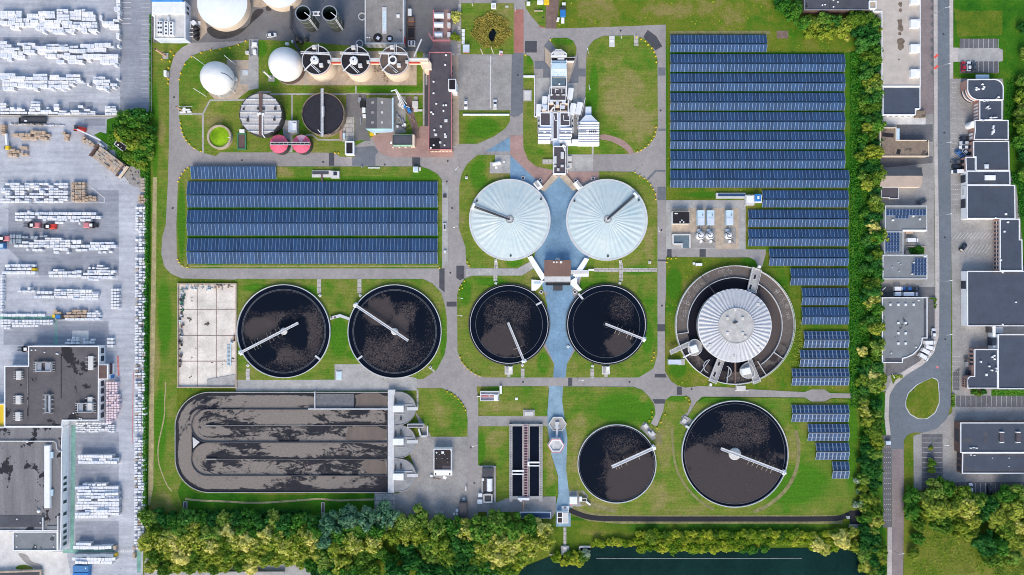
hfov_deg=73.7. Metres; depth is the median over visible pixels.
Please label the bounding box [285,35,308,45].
pump skid
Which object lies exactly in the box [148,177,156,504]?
mown track
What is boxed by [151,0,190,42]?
office block
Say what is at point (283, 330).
settling tank
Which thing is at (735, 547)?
bush
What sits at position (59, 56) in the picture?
wrapped bundle
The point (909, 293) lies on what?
parked van
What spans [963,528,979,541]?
tree
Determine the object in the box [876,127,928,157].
flat store
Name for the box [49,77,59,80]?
wrapped bundle
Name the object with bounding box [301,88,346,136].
open sludge tank
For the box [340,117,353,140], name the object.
drain slab
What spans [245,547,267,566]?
tree
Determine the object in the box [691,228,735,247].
concrete pad
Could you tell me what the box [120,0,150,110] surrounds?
parking strip
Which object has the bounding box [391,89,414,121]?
mobile crane
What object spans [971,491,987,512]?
tree
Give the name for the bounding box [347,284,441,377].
settling tank
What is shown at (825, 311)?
solar array
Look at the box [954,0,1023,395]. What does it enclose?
lawn
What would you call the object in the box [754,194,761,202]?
blue kiosk
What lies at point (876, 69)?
tree
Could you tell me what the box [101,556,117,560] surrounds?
wrapped bundle
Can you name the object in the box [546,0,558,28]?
brown paving
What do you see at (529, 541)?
tree
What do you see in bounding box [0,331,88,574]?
light slab
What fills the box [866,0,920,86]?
warehouse
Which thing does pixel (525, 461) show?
twin basin
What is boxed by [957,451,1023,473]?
school wing
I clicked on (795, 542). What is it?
bush
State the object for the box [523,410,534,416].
pump pit
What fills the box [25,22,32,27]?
wrapped bundle
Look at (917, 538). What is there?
tree
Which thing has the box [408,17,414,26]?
waste container
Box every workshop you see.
[433,447,452,474]
[880,231,902,254]
[881,206,926,231]
[881,255,926,278]
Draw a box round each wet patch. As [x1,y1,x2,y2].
[19,553,41,568]
[207,6,270,38]
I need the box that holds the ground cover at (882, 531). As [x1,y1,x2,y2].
[860,392,886,573]
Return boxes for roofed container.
[536,104,541,119]
[542,96,547,106]
[567,88,573,103]
[569,103,576,118]
[574,102,582,117]
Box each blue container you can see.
[73,564,91,571]
[73,571,90,574]
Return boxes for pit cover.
[523,90,531,100]
[642,423,648,429]
[681,416,688,423]
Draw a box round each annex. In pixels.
[13,531,56,550]
[960,157,974,171]
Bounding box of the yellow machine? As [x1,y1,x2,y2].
[527,0,548,11]
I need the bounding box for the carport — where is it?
[881,287,892,295]
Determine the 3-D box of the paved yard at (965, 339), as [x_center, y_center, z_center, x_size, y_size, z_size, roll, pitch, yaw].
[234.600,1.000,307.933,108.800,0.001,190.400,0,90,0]
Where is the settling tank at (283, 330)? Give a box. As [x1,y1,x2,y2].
[236,284,330,377]
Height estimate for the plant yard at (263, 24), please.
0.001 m
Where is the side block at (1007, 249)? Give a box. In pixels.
[993,219,1022,271]
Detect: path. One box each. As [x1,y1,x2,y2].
[179,53,593,153]
[246,35,656,545]
[442,182,447,267]
[451,4,460,147]
[466,262,533,275]
[569,508,860,523]
[599,134,632,153]
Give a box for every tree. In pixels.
[110,116,122,130]
[113,128,122,142]
[116,109,146,128]
[117,121,137,146]
[122,150,142,165]
[124,135,145,151]
[127,108,149,123]
[131,142,153,161]
[134,123,151,137]
[134,156,147,170]
[137,509,159,528]
[137,530,155,552]
[139,133,156,146]
[142,125,155,134]
[144,547,163,564]
[144,561,160,573]
[145,151,154,160]
[145,524,164,542]
[148,110,153,120]
[153,507,176,528]
[153,534,169,553]
[156,560,172,574]
[161,526,172,538]
[163,534,178,551]
[163,551,172,561]
[164,515,182,531]
[168,559,182,574]
[170,548,190,565]
[172,526,184,537]
[175,535,194,552]
[177,507,199,532]
[182,561,197,574]
[183,522,203,539]
[185,548,201,561]
[191,533,210,554]
[192,558,212,573]
[196,510,207,527]
[198,549,213,565]
[199,524,212,541]
[201,539,220,554]
[202,511,219,527]
[207,564,219,574]
[209,525,223,540]
[209,553,221,564]
[213,535,233,553]
[215,509,234,525]
[218,522,235,540]
[218,561,233,572]
[221,546,242,562]
[225,525,244,552]
[230,510,245,530]
[233,560,242,572]
[234,524,248,535]
[235,547,247,564]
[238,531,259,552]
[240,506,263,530]
[242,561,257,574]
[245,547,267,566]
[248,528,260,537]
[250,536,268,555]
[252,514,270,531]
[256,525,274,544]
[256,555,270,567]
[259,550,278,564]
[267,508,279,533]
[267,534,284,553]
[269,556,281,567]
[272,528,281,537]
[272,531,301,555]
[273,550,285,562]
[275,513,296,536]
[282,559,292,566]
[284,526,296,539]
[284,550,300,566]
[289,532,309,554]
[290,512,308,531]
[293,523,311,545]
[296,556,303,569]
[299,550,310,562]
[303,514,319,529]
[303,558,317,574]
[304,529,318,552]
[307,548,327,562]
[309,521,322,542]
[311,567,320,574]
[314,548,326,555]
[315,535,331,552]
[316,548,333,573]
[316,563,334,574]
[317,510,342,535]
[327,538,345,559]
[330,524,349,548]
[330,552,353,574]
[336,503,361,528]
[338,562,361,574]
[342,531,364,554]
[345,511,365,540]
[351,549,373,570]
[356,505,377,532]
[358,560,381,574]
[361,521,385,541]
[362,532,382,553]
[371,545,387,560]
[374,499,401,530]
[381,551,399,567]
[382,523,402,545]
[383,558,411,574]
[393,512,410,537]
[395,529,418,546]
[396,541,419,560]
[405,551,424,570]
[406,503,429,532]
[408,523,429,543]
[411,562,435,574]
[417,541,431,554]
[421,551,437,564]
[423,514,446,542]
[425,563,452,574]
[429,533,451,556]
[436,547,461,568]
[439,513,462,538]
[441,562,461,574]
[448,532,467,552]
[451,564,469,574]
[453,517,473,541]
[453,547,475,566]
[460,535,477,551]
[461,559,478,574]
[468,514,495,544]
[469,551,488,566]
[473,537,494,557]
[478,561,497,574]
[483,561,495,574]
[484,509,507,542]
[485,543,508,569]
[487,532,512,553]
[495,562,515,574]
[499,546,517,563]
[505,512,523,541]
[510,533,523,556]
[513,560,526,570]
[515,545,535,567]
[521,513,536,537]
[521,529,542,558]
[534,517,553,539]
[538,530,555,550]
[774,0,792,12]
[783,3,801,21]
[793,0,802,12]
[793,15,811,30]
[803,23,814,39]
[807,14,821,34]
[813,11,832,30]
[813,25,829,39]
[827,23,837,39]
[831,14,842,27]
[837,18,853,36]
[837,31,849,41]
[846,10,865,29]
[848,24,864,37]
[852,501,858,507]
[853,151,867,162]
[854,36,871,53]
[855,374,869,385]
[855,454,870,466]
[855,473,869,483]
[856,94,870,107]
[856,132,869,143]
[856,346,867,357]
[856,366,865,374]
[856,511,872,523]
[856,550,871,564]
[857,169,867,180]
[857,263,869,273]
[857,483,869,493]
[857,498,863,507]
[857,522,870,533]
[857,542,868,551]
[857,560,871,572]
[858,64,873,79]
[858,142,866,151]
[858,385,869,395]
[858,394,869,404]
[858,402,870,416]
[858,434,869,444]
[859,50,870,57]
[859,115,872,122]
[859,206,871,217]
[859,294,869,301]
[859,318,869,330]
[859,443,871,455]
[859,491,874,506]
[859,531,872,544]
[860,57,870,66]
[860,103,872,115]
[860,159,873,171]
[860,233,872,246]
[860,354,872,366]
[860,413,874,426]
[860,463,870,475]
[861,10,874,24]
[861,89,870,94]
[861,122,872,133]
[861,176,873,191]
[861,503,872,512]
[862,50,882,66]
[862,77,872,87]
[862,283,881,297]
[862,296,880,309]
[862,425,871,435]
[863,22,878,36]
[863,144,884,159]
[863,212,882,224]
[863,278,880,294]
[863,365,874,375]
[864,129,878,142]
[864,277,881,283]
[864,314,884,324]
[864,368,881,379]
[865,32,881,46]
[865,76,884,93]
[865,220,882,234]
[865,254,882,271]
[866,265,883,282]
[866,378,881,394]
[866,444,883,459]
[867,87,883,103]
[867,200,879,211]
[867,243,879,252]
[867,303,884,318]
[867,321,885,336]
[867,463,883,478]
[867,478,882,488]
[868,117,886,133]
[868,156,880,165]
[868,173,881,189]
[868,186,882,195]
[868,247,882,260]
[868,427,883,441]
[868,517,884,527]
[868,544,879,556]
[868,554,879,567]
[868,566,879,574]
[869,45,883,53]
[869,100,881,111]
[869,164,880,174]
[869,193,881,204]
[869,229,885,245]
[869,338,885,356]
[869,351,881,362]
[869,398,882,410]
[869,417,884,430]
[869,438,884,449]
[869,486,879,496]
[869,524,879,535]
[869,542,887,556]
[870,63,880,72]
[870,73,882,84]
[870,138,883,145]
[870,228,888,243]
[870,361,883,371]
[870,361,883,373]
[870,408,882,418]
[870,458,882,467]
[870,494,880,505]
[871,17,880,27]
[871,335,881,339]
[871,505,883,517]
[871,534,881,548]
[871,565,886,574]
[872,109,882,118]
[873,165,886,182]
[876,202,884,213]
[877,371,887,383]
[877,384,885,391]
[878,555,886,565]
[902,485,920,507]
[902,503,922,520]
[907,547,919,560]
[910,532,924,544]
[911,515,926,531]
[919,478,946,501]
[921,494,948,524]
[927,458,936,466]
[927,467,935,473]
[928,517,954,533]
[937,475,956,499]
[946,498,963,519]
[951,485,971,502]
[951,515,970,536]
[954,497,979,520]
[960,513,981,529]
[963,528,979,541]
[970,529,997,556]
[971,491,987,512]
[976,509,990,522]
[980,494,999,512]
[980,553,1005,567]
[988,506,1009,529]
[992,534,1009,556]
[993,484,1017,503]
[994,519,1016,540]
[997,499,1023,521]
[1004,533,1023,551]
[1004,548,1022,564]
[1007,484,1023,500]
[1009,135,1023,150]
[1011,116,1023,135]
[1012,101,1023,116]
[1013,87,1023,102]
[1014,518,1023,534]
[1015,73,1023,86]
[1016,148,1023,161]
[1017,22,1023,33]
[1017,167,1023,181]
[1019,47,1023,60]
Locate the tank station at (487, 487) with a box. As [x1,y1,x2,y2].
[477,466,495,503]
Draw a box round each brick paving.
[371,129,598,185]
[420,126,428,145]
[429,9,449,51]
[514,9,523,52]
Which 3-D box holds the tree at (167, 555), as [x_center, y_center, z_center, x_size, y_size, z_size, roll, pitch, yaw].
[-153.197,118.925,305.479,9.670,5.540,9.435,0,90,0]
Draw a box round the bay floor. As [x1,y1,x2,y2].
[144,561,310,574]
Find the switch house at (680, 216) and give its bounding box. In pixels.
[671,211,689,223]
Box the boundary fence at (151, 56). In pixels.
[149,1,151,111]
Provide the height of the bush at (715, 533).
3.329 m
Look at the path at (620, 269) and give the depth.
307.85 m
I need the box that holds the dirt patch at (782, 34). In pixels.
[777,31,787,37]
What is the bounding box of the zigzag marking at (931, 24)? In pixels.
[930,0,932,74]
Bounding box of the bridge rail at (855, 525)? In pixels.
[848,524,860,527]
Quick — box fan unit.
[408,41,414,46]
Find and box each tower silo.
[295,5,318,31]
[322,5,343,31]
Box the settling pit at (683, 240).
[672,234,690,247]
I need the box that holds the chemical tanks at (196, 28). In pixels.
[189,20,200,40]
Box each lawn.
[148,40,374,514]
[176,166,441,267]
[177,481,374,513]
[179,40,422,156]
[187,207,438,237]
[235,279,446,379]
[405,386,859,555]
[457,155,656,377]
[459,1,657,169]
[665,257,797,389]
[670,52,843,169]
[845,51,879,391]
[891,376,1023,574]
[906,378,938,418]
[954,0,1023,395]
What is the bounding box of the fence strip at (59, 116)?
[0,114,115,116]
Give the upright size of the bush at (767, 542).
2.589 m
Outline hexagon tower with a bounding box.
[547,437,564,452]
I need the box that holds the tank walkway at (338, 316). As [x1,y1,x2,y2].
[330,314,348,319]
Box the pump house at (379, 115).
[366,97,393,132]
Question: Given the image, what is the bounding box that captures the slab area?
[375,494,443,515]
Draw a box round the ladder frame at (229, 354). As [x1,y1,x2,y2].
[227,343,230,365]
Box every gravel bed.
[209,51,416,98]
[452,55,458,145]
[544,47,572,81]
[672,208,738,248]
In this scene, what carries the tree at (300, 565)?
on the ground at (581, 532)
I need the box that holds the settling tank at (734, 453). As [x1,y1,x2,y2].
[681,400,788,507]
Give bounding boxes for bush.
[449,31,460,41]
[450,11,461,23]
[550,550,561,562]
[560,555,569,566]
[564,550,573,559]
[568,550,579,564]
[576,562,584,567]
[577,550,589,562]
[581,548,590,557]
[592,538,601,546]
[599,541,606,547]
[605,538,610,545]
[610,536,616,545]
[615,538,624,546]
[621,540,627,547]
[627,540,634,546]
[632,537,638,545]
[635,530,640,537]
[636,537,644,544]
[636,544,646,553]
[644,529,657,544]
[644,542,651,551]
[652,528,658,537]
[654,545,661,552]
[657,531,662,539]
[659,539,669,551]
[662,530,668,538]
[664,535,672,544]
[669,544,678,555]
[672,529,682,538]
[676,537,682,545]
[681,537,687,545]
[684,530,690,538]
[684,542,699,552]
[687,536,694,543]
[688,530,697,537]
[695,543,700,553]
[699,544,707,553]
[700,529,707,539]
[703,538,710,544]
[705,544,712,552]
[707,529,712,540]
[709,537,717,544]
[709,544,720,554]
[712,529,718,538]
[718,529,723,538]
[721,537,726,545]
[722,530,729,538]
[724,544,732,551]
[725,537,733,543]
[729,531,734,539]
[732,543,739,551]
[733,531,739,539]
[737,536,744,544]
[738,546,746,553]
[739,528,745,537]
[742,539,749,545]
[744,529,751,539]
[747,544,759,554]
[749,528,757,538]
[753,537,759,544]
[755,531,763,539]
[758,529,768,537]
[759,543,769,553]
[765,538,770,545]
[766,527,772,537]
[771,530,779,539]
[776,538,782,545]
[778,530,784,540]
[782,530,790,537]
[785,538,792,545]
[787,530,796,539]
[792,538,799,546]
[794,527,800,536]
[797,537,804,544]
[799,530,807,538]
[805,532,812,539]
[809,537,823,552]
[810,531,817,538]
[819,543,830,555]
[821,530,827,537]
[825,537,831,544]
[830,527,842,535]
[830,529,850,549]
[830,543,839,551]
[843,525,859,539]
[847,538,858,552]
[913,245,922,254]
[970,389,977,394]
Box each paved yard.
[880,109,934,391]
[880,124,934,375]
[913,79,1023,489]
[920,0,933,113]
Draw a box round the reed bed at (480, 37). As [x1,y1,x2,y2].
[470,11,511,47]
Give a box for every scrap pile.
[178,311,183,336]
[178,340,182,366]
[179,289,185,310]
[184,284,211,289]
[213,284,232,289]
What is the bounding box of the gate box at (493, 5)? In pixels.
[491,3,507,8]
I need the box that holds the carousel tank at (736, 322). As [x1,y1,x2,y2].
[669,265,795,384]
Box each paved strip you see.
[392,96,405,132]
[477,151,509,154]
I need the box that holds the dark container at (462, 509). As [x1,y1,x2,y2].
[459,501,466,517]
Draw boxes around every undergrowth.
[107,132,149,177]
[188,508,309,517]
[670,51,844,169]
[792,319,801,365]
[850,52,870,407]
[913,530,1023,574]
[1006,79,1023,216]
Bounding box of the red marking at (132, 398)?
[117,356,133,440]
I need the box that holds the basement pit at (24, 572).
[0,569,42,574]
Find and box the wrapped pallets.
[0,9,147,548]
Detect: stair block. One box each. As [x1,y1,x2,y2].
[533,180,542,190]
[573,180,582,189]
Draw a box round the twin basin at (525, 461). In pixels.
[509,424,542,510]
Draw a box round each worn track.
[570,428,841,523]
[670,31,769,33]
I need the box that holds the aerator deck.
[388,389,427,492]
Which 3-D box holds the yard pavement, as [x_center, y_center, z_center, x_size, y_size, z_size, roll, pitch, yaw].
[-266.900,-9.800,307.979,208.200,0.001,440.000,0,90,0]
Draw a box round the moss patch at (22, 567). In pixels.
[16,565,32,569]
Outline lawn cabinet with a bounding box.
[413,167,420,171]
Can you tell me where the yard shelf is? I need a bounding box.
[903,230,926,233]
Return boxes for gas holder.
[200,61,237,97]
[268,47,305,84]
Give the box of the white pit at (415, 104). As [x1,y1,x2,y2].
[412,96,422,111]
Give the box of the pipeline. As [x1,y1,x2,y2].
[289,6,300,51]
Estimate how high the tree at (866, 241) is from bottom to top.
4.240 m
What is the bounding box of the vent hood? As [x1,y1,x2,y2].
[408,9,411,16]
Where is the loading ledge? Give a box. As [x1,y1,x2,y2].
[882,111,925,123]
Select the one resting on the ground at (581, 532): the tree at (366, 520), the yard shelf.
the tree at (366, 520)
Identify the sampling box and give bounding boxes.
[505,366,512,376]
[602,366,609,376]
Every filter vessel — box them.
[695,229,705,242]
[705,229,714,242]
[724,229,733,242]
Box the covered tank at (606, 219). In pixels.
[566,179,647,260]
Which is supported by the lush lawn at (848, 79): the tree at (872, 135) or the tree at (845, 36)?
the tree at (872, 135)
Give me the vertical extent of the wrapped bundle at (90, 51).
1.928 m
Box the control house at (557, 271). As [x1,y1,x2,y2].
[527,256,593,290]
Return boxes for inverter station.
[312,170,339,180]
[716,193,753,205]
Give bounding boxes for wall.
[176,283,236,387]
[222,564,284,572]
[523,75,534,77]
[534,77,536,116]
[541,174,557,190]
[559,175,576,190]
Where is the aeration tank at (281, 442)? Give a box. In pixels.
[175,391,387,492]
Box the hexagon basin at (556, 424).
[549,417,566,437]
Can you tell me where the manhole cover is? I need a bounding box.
[242,70,247,74]
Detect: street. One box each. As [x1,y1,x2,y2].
[889,0,950,474]
[892,449,903,574]
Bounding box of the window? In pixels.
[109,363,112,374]
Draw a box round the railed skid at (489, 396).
[477,386,501,400]
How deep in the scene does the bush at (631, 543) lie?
306.04 m
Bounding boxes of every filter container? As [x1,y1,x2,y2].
[696,210,704,230]
[706,210,713,230]
[725,210,732,230]
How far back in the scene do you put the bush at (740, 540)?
305.92 m
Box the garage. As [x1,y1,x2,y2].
[390,135,415,147]
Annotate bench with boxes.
[462,29,464,43]
[520,512,550,517]
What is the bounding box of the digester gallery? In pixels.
[331,39,431,74]
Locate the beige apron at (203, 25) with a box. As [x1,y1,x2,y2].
[198,0,267,38]
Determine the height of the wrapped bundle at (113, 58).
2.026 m
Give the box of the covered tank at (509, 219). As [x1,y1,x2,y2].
[469,179,550,260]
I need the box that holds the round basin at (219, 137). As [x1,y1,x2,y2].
[207,125,232,149]
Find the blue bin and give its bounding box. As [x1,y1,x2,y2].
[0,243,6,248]
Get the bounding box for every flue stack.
[154,48,168,58]
[263,71,274,81]
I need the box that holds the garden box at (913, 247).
[905,246,925,253]
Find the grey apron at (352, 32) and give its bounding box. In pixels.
[294,0,363,46]
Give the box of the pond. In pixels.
[488,28,495,40]
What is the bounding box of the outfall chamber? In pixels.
[561,545,568,553]
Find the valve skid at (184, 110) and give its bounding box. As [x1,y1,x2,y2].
[179,106,192,114]
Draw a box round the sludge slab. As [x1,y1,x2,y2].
[179,284,234,386]
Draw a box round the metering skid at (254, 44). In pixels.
[245,41,257,56]
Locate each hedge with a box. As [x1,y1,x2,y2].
[142,399,147,510]
[143,174,149,283]
[143,283,148,399]
[148,14,150,110]
[891,374,902,377]
[951,394,955,406]
[993,389,1023,395]
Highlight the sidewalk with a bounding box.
[884,0,957,574]
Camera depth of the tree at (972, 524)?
302.18 m
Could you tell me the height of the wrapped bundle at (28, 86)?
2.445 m
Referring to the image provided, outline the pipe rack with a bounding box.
[395,113,408,128]
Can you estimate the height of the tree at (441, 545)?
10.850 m
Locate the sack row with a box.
[10,123,64,126]
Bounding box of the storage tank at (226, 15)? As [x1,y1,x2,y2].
[197,0,250,31]
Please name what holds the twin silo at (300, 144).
on the ground at (581, 532)
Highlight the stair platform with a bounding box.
[735,385,748,390]
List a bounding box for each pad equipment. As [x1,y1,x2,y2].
[336,371,341,379]
[492,161,504,168]
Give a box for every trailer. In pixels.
[19,117,46,123]
[89,144,129,177]
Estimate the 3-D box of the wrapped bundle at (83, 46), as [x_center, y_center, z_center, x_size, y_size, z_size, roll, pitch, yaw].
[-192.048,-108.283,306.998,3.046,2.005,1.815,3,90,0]
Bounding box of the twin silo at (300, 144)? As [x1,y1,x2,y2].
[269,135,312,154]
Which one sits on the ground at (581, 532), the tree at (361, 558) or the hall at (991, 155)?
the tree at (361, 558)
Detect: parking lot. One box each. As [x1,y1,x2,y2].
[458,55,510,109]
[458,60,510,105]
[882,39,1023,526]
[958,48,1002,61]
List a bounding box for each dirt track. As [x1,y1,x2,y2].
[157,382,373,503]
[405,96,419,137]
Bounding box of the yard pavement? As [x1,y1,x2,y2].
[0,0,147,574]
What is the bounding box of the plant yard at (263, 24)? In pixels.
[154,0,458,54]
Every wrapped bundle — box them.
[0,14,7,19]
[0,21,9,25]
[0,41,9,44]
[0,53,7,58]
[0,76,8,79]
[0,112,11,114]
[2,83,9,86]
[7,11,15,14]
[8,21,15,25]
[8,53,14,58]
[8,76,16,79]
[8,87,16,90]
[10,26,21,30]
[10,83,18,87]
[15,14,23,17]
[15,18,22,22]
[15,23,26,27]
[15,55,26,59]
[17,76,26,80]
[18,83,24,87]
[23,46,31,49]
[23,50,31,54]
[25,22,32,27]
[25,84,33,88]
[27,16,35,19]
[28,112,38,114]
[29,50,38,54]
[30,20,38,23]
[31,104,42,106]
[33,84,41,88]
[35,27,43,30]
[36,16,47,19]
[37,50,44,54]
[38,112,48,114]
[39,46,47,49]
[39,74,49,77]
[40,77,49,80]
[40,84,48,88]
[44,23,51,26]
[44,27,51,31]
[46,11,56,14]
[47,14,56,19]
[48,112,58,114]
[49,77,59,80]
[50,54,58,58]
[52,23,61,26]
[53,47,63,51]
[56,54,63,58]
[56,60,66,63]
[58,77,66,80]
[61,46,69,51]
[61,81,68,84]
[61,85,71,88]
[62,24,69,28]
[63,55,70,60]
[69,46,80,48]
[69,49,79,53]
[70,55,76,59]
[70,110,81,112]
[72,557,86,560]
[73,74,82,77]
[73,545,86,549]
[74,552,89,556]
[75,60,85,64]
[75,485,91,488]
[75,504,90,506]
[75,507,89,509]
[75,511,90,514]
[75,515,85,517]
[75,561,87,563]
[76,55,84,59]
[76,492,90,494]
[76,501,90,503]
[76,541,85,544]
[77,49,88,53]
[77,495,92,498]
[78,454,90,457]
[78,461,90,463]
[78,489,91,492]
[80,44,87,48]
[81,28,88,33]
[83,54,93,59]
[84,541,93,545]
[85,509,95,511]
[86,49,95,53]
[86,515,96,517]
[86,545,99,549]
[86,557,101,560]
[87,44,94,48]
[87,552,101,556]
[88,29,99,32]
[88,561,100,563]
[89,18,97,21]
[89,454,102,457]
[90,485,103,488]
[90,504,103,506]
[90,506,104,509]
[90,512,103,514]
[91,54,99,59]
[91,461,103,463]
[91,492,104,495]
[91,495,105,498]
[91,500,104,503]
[92,489,106,491]
[94,43,103,47]
[94,48,100,52]
[96,509,108,512]
[97,482,108,485]
[97,515,109,517]
[98,544,114,549]
[100,48,107,52]
[100,60,111,64]
[100,454,115,457]
[100,551,115,556]
[100,561,114,563]
[101,79,112,83]
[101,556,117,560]
[103,43,112,47]
[104,460,119,463]
[104,485,120,488]
[104,491,121,495]
[104,503,120,506]
[104,511,121,514]
[105,488,120,492]
[105,495,120,498]
[105,500,121,503]
[105,506,121,509]
[108,509,121,511]
[109,26,120,29]
[109,54,120,57]
[109,57,119,60]
[109,60,119,63]
[110,83,119,86]
[112,497,122,500]
[116,33,121,40]
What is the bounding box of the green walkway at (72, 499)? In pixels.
[0,316,140,572]
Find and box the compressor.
[358,97,365,123]
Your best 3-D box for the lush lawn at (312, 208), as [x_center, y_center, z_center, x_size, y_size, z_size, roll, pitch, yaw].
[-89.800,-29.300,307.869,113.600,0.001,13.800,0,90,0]
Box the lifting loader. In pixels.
[73,125,104,147]
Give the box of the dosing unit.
[569,496,590,505]
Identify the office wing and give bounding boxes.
[965,120,1008,141]
[973,100,1001,120]
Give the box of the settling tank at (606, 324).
[566,284,646,364]
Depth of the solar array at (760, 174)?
306.53 m
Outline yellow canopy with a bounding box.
[0,403,3,425]
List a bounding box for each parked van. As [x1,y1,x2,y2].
[893,286,902,290]
[893,292,901,295]
[902,292,917,295]
[905,238,917,242]
[917,353,928,360]
[920,348,930,355]
[923,340,934,344]
[923,345,934,350]
[951,169,963,173]
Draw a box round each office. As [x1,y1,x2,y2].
[880,87,919,116]
[960,75,1003,102]
[962,349,997,388]
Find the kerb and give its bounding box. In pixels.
[905,378,939,418]
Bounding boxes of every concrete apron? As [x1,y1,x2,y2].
[236,364,416,390]
[240,39,344,151]
[375,437,467,520]
[477,416,555,518]
[490,154,592,172]
[535,78,583,115]
[569,415,691,507]
[666,200,745,248]
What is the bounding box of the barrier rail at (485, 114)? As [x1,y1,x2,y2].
[463,114,508,115]
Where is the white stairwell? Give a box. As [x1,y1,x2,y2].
[868,1,876,9]
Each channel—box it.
[571,116,573,132]
[574,119,576,138]
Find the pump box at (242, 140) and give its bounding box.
[237,129,246,149]
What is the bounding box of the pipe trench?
[424,74,427,125]
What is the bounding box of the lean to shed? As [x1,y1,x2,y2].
[880,187,898,198]
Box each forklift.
[0,235,10,240]
[17,346,27,351]
[23,222,40,227]
[41,223,56,228]
[52,310,65,318]
[83,222,98,227]
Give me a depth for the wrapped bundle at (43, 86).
305.59 m
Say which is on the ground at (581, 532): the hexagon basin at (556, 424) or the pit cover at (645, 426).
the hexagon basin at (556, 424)
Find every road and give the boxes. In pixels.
[119,230,133,574]
[152,0,862,519]
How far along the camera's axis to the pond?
307.86 m
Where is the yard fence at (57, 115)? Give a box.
[0,115,115,115]
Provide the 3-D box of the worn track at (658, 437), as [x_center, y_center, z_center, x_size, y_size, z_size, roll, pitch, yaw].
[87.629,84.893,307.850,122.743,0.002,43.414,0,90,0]
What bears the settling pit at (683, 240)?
on the ground at (581, 532)
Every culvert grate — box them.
[183,501,187,508]
[321,502,324,518]
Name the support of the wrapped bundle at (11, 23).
on the yard pavement
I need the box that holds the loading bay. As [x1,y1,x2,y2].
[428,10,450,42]
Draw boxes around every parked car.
[266,33,276,37]
[464,99,467,108]
[493,100,496,108]
[903,287,911,290]
[912,287,919,290]
[917,198,926,204]
[931,328,935,337]
[951,160,960,163]
[951,165,961,168]
[955,149,963,157]
[959,136,968,140]
[959,141,968,144]
[959,145,968,149]
[959,243,966,251]
[961,61,965,70]
[961,149,968,156]
[966,61,970,70]
[971,61,975,70]
[987,485,991,494]
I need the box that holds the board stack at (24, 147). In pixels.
[20,146,28,149]
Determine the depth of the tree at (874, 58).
303.25 m
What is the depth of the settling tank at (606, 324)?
307.42 m
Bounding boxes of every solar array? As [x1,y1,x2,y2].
[186,182,318,206]
[186,210,318,234]
[186,238,318,263]
[190,166,275,178]
[318,182,437,206]
[318,210,437,234]
[318,238,437,263]
[670,35,766,51]
[670,54,845,71]
[670,74,845,90]
[670,93,845,109]
[670,112,845,129]
[670,132,845,148]
[670,151,845,167]
[670,170,849,187]
[748,210,848,226]
[748,229,848,245]
[762,190,848,206]
[769,249,848,265]
[790,268,848,284]
[791,405,849,421]
[792,369,849,384]
[800,350,849,366]
[801,288,848,304]
[801,307,848,323]
[804,331,849,347]
[807,424,849,440]
[815,443,849,459]
[832,462,849,478]
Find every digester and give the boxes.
[300,44,336,81]
[340,44,374,81]
[378,44,411,81]
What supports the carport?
on the ground at (581, 532)
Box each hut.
[114,141,127,150]
[288,121,297,132]
[345,141,354,155]
[985,326,1002,348]
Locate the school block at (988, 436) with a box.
[954,421,1023,452]
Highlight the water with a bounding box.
[519,541,868,574]
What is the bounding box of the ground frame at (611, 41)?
[609,36,614,46]
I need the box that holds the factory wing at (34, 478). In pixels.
[0,425,69,550]
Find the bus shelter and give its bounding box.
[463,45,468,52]
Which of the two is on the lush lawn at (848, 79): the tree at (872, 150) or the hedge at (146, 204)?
the tree at (872, 150)
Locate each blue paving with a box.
[487,137,588,377]
[547,386,570,526]
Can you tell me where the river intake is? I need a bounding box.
[550,546,589,554]
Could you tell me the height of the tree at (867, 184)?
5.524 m
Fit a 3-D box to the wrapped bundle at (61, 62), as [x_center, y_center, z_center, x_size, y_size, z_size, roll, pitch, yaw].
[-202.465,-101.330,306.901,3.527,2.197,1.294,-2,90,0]
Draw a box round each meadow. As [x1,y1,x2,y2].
[556,0,857,389]
[954,9,1002,36]
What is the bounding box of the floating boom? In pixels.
[631,558,732,558]
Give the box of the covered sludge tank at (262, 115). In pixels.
[239,92,285,137]
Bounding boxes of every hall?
[4,345,113,426]
[365,0,405,47]
[801,0,869,13]
[880,297,927,362]
[961,171,1009,185]
[961,185,1015,219]
[961,271,1023,325]
[967,141,1009,170]
[996,334,1023,388]
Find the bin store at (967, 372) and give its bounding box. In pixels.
[964,358,970,374]
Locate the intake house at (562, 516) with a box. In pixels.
[557,506,568,522]
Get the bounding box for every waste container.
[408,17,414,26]
[408,27,414,39]
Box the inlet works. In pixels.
[538,49,598,174]
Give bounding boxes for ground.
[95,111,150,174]
[124,165,143,187]
[143,0,1003,574]
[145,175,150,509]
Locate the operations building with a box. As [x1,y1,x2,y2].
[428,52,457,151]
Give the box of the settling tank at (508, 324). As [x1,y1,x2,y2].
[468,284,549,364]
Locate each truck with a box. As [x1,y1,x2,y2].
[4,133,10,149]
[556,2,565,23]
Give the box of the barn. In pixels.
[879,167,922,187]
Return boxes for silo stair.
[312,11,319,22]
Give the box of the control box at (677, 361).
[668,359,684,364]
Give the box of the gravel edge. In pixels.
[190,266,439,266]
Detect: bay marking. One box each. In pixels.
[0,2,149,202]
[490,56,490,107]
[884,39,1006,509]
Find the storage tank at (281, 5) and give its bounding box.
[263,0,301,11]
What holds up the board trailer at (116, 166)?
on the yard pavement
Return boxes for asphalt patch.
[0,37,118,549]
[329,30,705,403]
[346,94,369,140]
[352,40,665,199]
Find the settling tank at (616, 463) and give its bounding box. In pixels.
[577,424,655,502]

